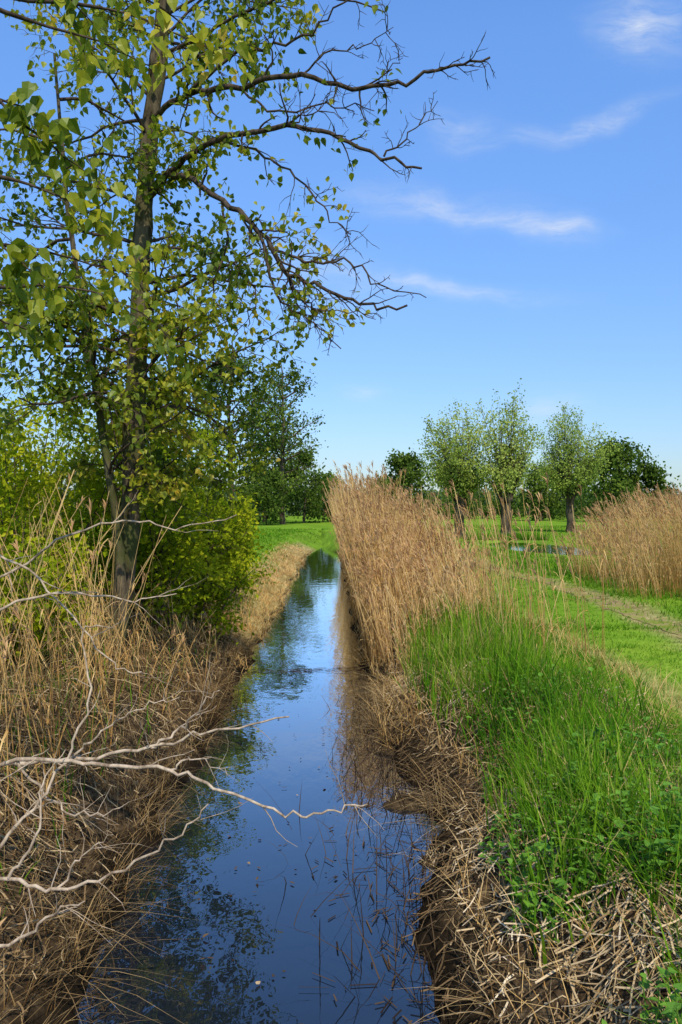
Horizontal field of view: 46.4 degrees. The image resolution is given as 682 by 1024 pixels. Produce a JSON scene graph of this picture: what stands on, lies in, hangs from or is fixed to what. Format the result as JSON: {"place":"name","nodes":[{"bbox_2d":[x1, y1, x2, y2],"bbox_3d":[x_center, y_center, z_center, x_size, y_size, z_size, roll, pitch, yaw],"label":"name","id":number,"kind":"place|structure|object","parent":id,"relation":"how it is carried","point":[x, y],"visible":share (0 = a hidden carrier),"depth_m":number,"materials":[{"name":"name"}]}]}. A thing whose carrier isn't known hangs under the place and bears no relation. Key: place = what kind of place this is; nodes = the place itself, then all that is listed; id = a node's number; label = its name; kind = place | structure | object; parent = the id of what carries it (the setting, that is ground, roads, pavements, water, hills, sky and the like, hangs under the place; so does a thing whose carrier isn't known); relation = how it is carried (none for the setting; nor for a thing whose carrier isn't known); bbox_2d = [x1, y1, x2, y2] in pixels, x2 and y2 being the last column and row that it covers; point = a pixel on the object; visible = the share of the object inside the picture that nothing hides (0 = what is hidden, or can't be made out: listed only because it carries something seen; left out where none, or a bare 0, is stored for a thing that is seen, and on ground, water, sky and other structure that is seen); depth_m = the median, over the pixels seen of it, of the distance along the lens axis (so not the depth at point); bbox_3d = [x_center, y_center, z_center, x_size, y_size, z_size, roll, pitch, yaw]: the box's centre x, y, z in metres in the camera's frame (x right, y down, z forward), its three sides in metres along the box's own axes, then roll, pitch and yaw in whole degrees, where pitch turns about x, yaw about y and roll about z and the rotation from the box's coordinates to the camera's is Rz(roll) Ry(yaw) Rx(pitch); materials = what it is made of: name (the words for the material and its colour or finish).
{"place":"outdoors","nodes":[
{"label":"outdoors","id":0,"kind":"place"},
{"bbox_2d":[75,547,443,1023],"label":"ditch water","id":1,"kind":"structure","parent":0,"point":[251,934],"depth_m":5.47,"materials":[{"name":"blue liquid"}]},
{"bbox_2d":[75,666,442,1023],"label":"floating debris","id":2,"kind":"object","parent":1,"relation":"on","point":[378,911],"visible":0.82,"depth_m":4.96,"materials":[{"name":"brown plant"}]},
{"bbox_2d":[69,666,457,1023],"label":"dead stalks in water","id":3,"kind":"object","parent":1,"relation":"on","point":[370,794],"visible":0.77,"depth_m":5.73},
{"bbox_2d":[200,770,342,983],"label":"floating leaves","id":4,"kind":"object","parent":1,"relation":"on","point":[256,982],"visible":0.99,"depth_m":4.62,"materials":[{"name":"beige plant"}]},
{"bbox_2d":[373,747,440,866],"bbox_3d":[0.614,2.424,6.875,0.544,0.102,2.704,0,0,-1],"label":"mud mound","id":5,"kind":"object","parent":1,"relation":"on","point":[408,801],"visible":0.51,"depth_m":6.62,"materials":[{"name":"brown soil"}]},
{"bbox_2d":[375,738,444,865],"bbox_3d":[0.671,2.385,6.869,0.936,0.176,2.965,0,0,-1],"label":"dead grass tuft","id":6,"kind":"object","parent":1,"relation":"on","point":[420,815],"visible":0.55,"depth_m":6.40,"materials":[{"name":"brown plant"}]},
{"bbox_2d":[0,509,681,1023],"bbox_3d":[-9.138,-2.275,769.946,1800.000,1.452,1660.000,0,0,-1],"label":"ground","id":7,"kind":"structure","parent":0,"point":[36,1011],"depth_m":5.68,"materials":[{"name":"green plant"}]},
{"bbox_2d":[0,489,110,675],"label":"shrub","id":8,"kind":"object","parent":7,"relation":"on","point":[37,627],"visible":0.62,"depth_m":7.96,"materials":[{"name":"green plant"}]},
{"bbox_2d":[0,337,117,546],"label":"shrub","id":9,"kind":"object","parent":7,"relation":"on","point":[68,421],"visible":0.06,"depth_m":17.05,"materials":[{"name":"green plant"}]},
{"bbox_2d":[0,387,154,641],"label":"shrub","id":10,"kind":"object","parent":7,"relation":"on","point":[19,478],"visible":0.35,"depth_m":10.33,"materials":[{"name":"green plant"}]},
{"bbox_2d":[0,469,181,864],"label":"reed stand","id":11,"kind":"object","parent":7,"relation":"on","point":[32,649],"visible":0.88,"depth_m":6.71,"materials":[{"name":"beige plant"}]},
{"bbox_2d":[0,330,215,597],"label":"shrub","id":12,"kind":"object","parent":7,"relation":"on","point":[22,449],"visible":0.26,"depth_m":12.38,"materials":[{"name":"green plant"}]},
{"bbox_2d":[15,355,225,608],"bbox_3d":[-3.620,-0.453,13.316,3.566,4.280,3.602,0,0,-1],"label":"shrub","id":13,"kind":"object","parent":7,"relation":"on","point":[163,451],"visible":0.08,"depth_m":12.87,"materials":[{"name":"green plant"}]},
{"bbox_2d":[0,544,244,929],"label":"reed bed","id":14,"kind":"object","parent":7,"relation":"on","point":[38,712],"visible":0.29,"depth_m":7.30,"materials":[{"name":"brown plant"}]},
{"bbox_2d":[0,0,255,385],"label":"poplar tree","id":15,"kind":"object","parent":7,"relation":"on","point":[20,117],"visible":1,"depth_m":3.18,"materials":[{"name":"green plant"}]},
{"bbox_2d":[51,417,237,635],"bbox_3d":[-2.749,0.198,11.004,2.464,3.093,2.368,0,0,-19],"label":"shrub","id":16,"kind":"object","parent":7,"relation":"on","point":[167,557],"visible":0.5,"depth_m":10.87,"materials":[{"name":"green plant"}]},
{"bbox_2d":[51,382,238,555],"bbox_3d":[-4.680,-0.581,18.221,3.591,4.490,4.763,0,0,-32],"label":"shrub","id":17,"kind":"object","parent":7,"relation":"on","point":[145,445],"depth_m":17.47,"materials":[{"name":"green plant"}]},
{"bbox_2d":[4,484,326,516],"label":"distant trees","id":18,"kind":"object","parent":7,"relation":"on","point":[287,513],"depth_m":142.77,"materials":[{"name":"green plant"}]},
{"bbox_2d":[146,364,228,488],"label":"deciduous tree","id":19,"kind":"object","parent":7,"relation":"on","point":[215,439],"visible":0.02,"depth_m":80.02,"materials":[{"name":"green plant"}]},
{"bbox_2d":[104,416,272,592],"bbox_3d":[-2.980,-0.121,15.274,3.234,3.876,3.549,0,0,-1],"label":"shrub","id":20,"kind":"object","parent":7,"relation":"on","point":[228,532],"visible":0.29,"depth_m":15.33,"materials":[{"name":"green plant"}]},
{"bbox_2d":[0,491,383,947],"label":"dead fallen branches","id":21,"kind":"object","parent":7,"relation":"on","point":[19,762],"visible":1,"depth_m":3.92,"materials":[{"name":"grey wood"}]},
{"bbox_2d":[163,545,275,644],"bbox_3d":[-2.101,1.328,12.622,1.895,1.583,1.446,0,0,15],"label":"shrub","id":22,"kind":"object","parent":7,"relation":"on","point":[220,595],"visible":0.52,"depth_m":12.50,"materials":[{"name":"green plant"}]},
{"bbox_2d":[194,479,264,573],"bbox_3d":[-3.138,0.447,20.282,2.411,2.596,2.719,0,0,-1],"label":"shrub","id":23,"kind":"object","parent":7,"relation":"on","point":[248,517],"visible":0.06,"depth_m":19.73,"materials":[{"name":"green plant"}]},
{"bbox_2d":[188,343,280,507],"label":"deciduous tree","id":24,"kind":"object","parent":7,"relation":"on","point":[241,364],"visible":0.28,"depth_m":83.38,"materials":[{"name":"green plant"}]},
{"bbox_2d":[210,547,259,598],"bbox_3d":[-2.842,1.396,18.068,1.913,1.528,1.376,0,0,10],"label":"shrub","id":25,"kind":"object","parent":7,"relation":"on","point":[238,562],"visible":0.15,"depth_m":17.91,"materials":[{"name":"green plant"}]},
{"bbox_2d":[231,517,256,563],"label":"shrub","id":26,"kind":"object","parent":7,"relation":"on","point":[246,534],"visible":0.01,"depth_m":23.81,"materials":[{"name":"green plant"}]},
{"bbox_2d":[0,0,495,652],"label":"poplar tree","id":27,"kind":"object","parent":7,"relation":"on","point":[134,406],"visible":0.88,"depth_m":8.90,"materials":[{"name":"green plant"}]},
{"bbox_2d":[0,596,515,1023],"bbox_3d":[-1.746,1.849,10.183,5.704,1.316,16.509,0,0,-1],"label":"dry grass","id":28,"kind":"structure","parent":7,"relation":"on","point":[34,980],"depth_m":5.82,"materials":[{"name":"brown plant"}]},
{"bbox_2d":[237,467,298,524],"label":"deciduous tree","id":29,"kind":"object","parent":7,"relation":"on","point":[270,483],"visible":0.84,"depth_m":75.05,"materials":[{"name":"green plant"}]},
{"bbox_2d":[234,402,316,520],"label":"deciduous tree","id":30,"kind":"object","parent":7,"relation":"on","point":[270,413],"visible":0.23,"depth_m":93.64,"materials":[{"name":"green plant"}]},
{"bbox_2d":[240,362,328,523],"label":"deciduous tree","id":31,"kind":"object","parent":7,"relation":"on","point":[280,407],"visible":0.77,"depth_m":79.50,"materials":[{"name":"green plant"}]},
{"bbox_2d":[273,445,338,522],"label":"deciduous tree","id":32,"kind":"object","parent":7,"relation":"on","point":[311,499],"visible":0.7,"depth_m":85.32,"materials":[{"name":"green plant"}]},
{"bbox_2d":[295,469,348,521],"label":"deciduous tree","id":33,"kind":"object","parent":7,"relation":"on","point":[329,474],"visible":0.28,"depth_m":91.48,"materials":[{"name":"green plant"}]},
{"bbox_2d":[0,606,681,1023],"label":"reed litter","id":34,"kind":"object","parent":7,"relation":"on","point":[542,924],"visible":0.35,"depth_m":4.70,"materials":[{"name":"beige plant"}]},
{"bbox_2d":[0,577,681,968],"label":"reed shoots","id":35,"kind":"object","parent":7,"relation":"on","point":[464,623],"visible":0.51,"depth_m":6.39,"materials":[{"name":"green plant"}]},
{"bbox_2d":[38,486,681,508],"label":"distant trees","id":36,"kind":"object","parent":7,"relation":"on","point":[366,492],"depth_m":319.89,"materials":[{"name":"green plant"}]},
{"bbox_2d":[65,524,681,1023],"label":"grass","id":37,"kind":"structure","parent":7,"relation":"on","point":[573,784],"depth_m":5.82,"materials":[{"name":"green plant"}]},
{"bbox_2d":[365,472,403,511],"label":"deciduous tree","id":38,"kind":"object","parent":7,"relation":"on","point":[386,481],"visible":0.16,"depth_m":111.15,"materials":[{"name":"green plant"}]},
{"bbox_2d":[376,447,436,517],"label":"deciduous tree","id":39,"kind":"object","parent":7,"relation":"on","point":[410,463],"visible":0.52,"depth_m":116.70,"materials":[{"name":"green plant"}]},
{"bbox_2d":[320,460,508,677],"bbox_3d":[0.833,0.484,24.968,3.043,3.819,27.095,0,0,-1],"label":"reed bed","id":40,"kind":"object","parent":7,"relation":"on","point":[367,527],"visible":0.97,"depth_m":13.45,"materials":[{"name":"beige plant"}]},
{"bbox_2d":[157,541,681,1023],"bbox_3d":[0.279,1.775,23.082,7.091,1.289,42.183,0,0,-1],"label":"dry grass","id":41,"kind":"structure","parent":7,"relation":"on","point":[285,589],"depth_m":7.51,"materials":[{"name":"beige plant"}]},
{"bbox_2d":[413,397,493,536],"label":"pollard willow","id":42,"kind":"object","parent":7,"relation":"on","point":[457,465],"visible":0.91,"depth_m":44.94,"materials":[{"name":"green plant"}]},
{"bbox_2d":[316,487,681,514],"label":"distant trees","id":43,"kind":"object","parent":7,"relation":"on","point":[432,488],"visible":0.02,"depth_m":164.65,"materials":[{"name":"green plant"}]},
{"bbox_2d":[467,378,546,534],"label":"pollard willow","id":44,"kind":"object","parent":7,"relation":"on","point":[507,469],"visible":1,"depth_m":42.97,"materials":[{"name":"green plant"}]},
{"bbox_2d":[416,473,607,665],"bbox_3d":[2.023,0.598,11.460,2.053,2.210,7.022,0,0,-1],"label":"reed stand","id":45,"kind":"object","parent":7,"relation":"on","point":[486,553],"visible":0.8,"depth_m":10.08,"materials":[{"name":"beige plant"}]},
{"bbox_2d":[415,488,648,519],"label":"hedge","id":46,"kind":"object","parent":7,"relation":"on","point":[577,505],"visible":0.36,"depth_m":115.60,"materials":[{"name":"green plant"}]},
{"bbox_2d":[512,462,564,520],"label":"deciduous tree","id":47,"kind":"object","parent":7,"relation":"on","point":[534,487],"visible":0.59,"depth_m":99.37,"materials":[{"name":"green plant"}]},
{"bbox_2d":[466,659,681,1023],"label":"nettle patch","id":48,"kind":"object","parent":7,"relation":"on","point":[644,983],"visible":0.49,"depth_m":4.01,"materials":[{"name":"green plant"}]},
{"bbox_2d":[525,401,622,532],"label":"pollard willow","id":49,"kind":"object","parent":7,"relation":"on","point":[565,480],"visible":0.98,"depth_m":53.52,"materials":[{"name":"green plant"}]},
{"bbox_2d":[573,519,656,547],"bbox_3d":[12.096,0.879,35.148,2.896,1.312,4.326,0,0,-1],"label":"reed bed","id":50,"kind":"object","parent":7,"relation":"on","point":[605,532],"visible":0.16,"depth_m":35.54,"materials":[{"name":"beige plant"}]},
{"bbox_2d":[575,434,658,521],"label":"deciduous tree","id":51,"kind":"object","parent":7,"relation":"on","point":[615,483],"visible":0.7,"depth_m":88.88,"materials":[{"name":"green plant"}]},
{"bbox_2d":[553,482,681,599],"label":"reed bed","id":52,"kind":"object","parent":7,"relation":"on","point":[671,562],"visible":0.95,"depth_m":17.00,"materials":[{"name":"beige plant"}]},
{"bbox_2d":[610,451,681,519],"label":"deciduous tree","id":53,"kind":"object","parent":7,"relation":"on","point":[651,475],"visible":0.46,"depth_m":91.28,"materials":[{"name":"green plant"}]},
{"bbox_2d":[0,0,681,494],"label":"sky","id":54,"kind":"structure","parent":0,"point":[539,227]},
{"bbox_2d":[487,542,600,554],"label":"pond water","id":55,"kind":"structure","parent":0,"point":[549,548],"depth_m":34.95,"materials":[{"name":"blue liquid"}]},
{"bbox_2d":[431,542,681,638],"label":"dirt path","id":56,"kind":"structure","parent":0,"point":[634,612],"depth_m":13.84,"materials":[{"name":"beige soil"}]}
]}

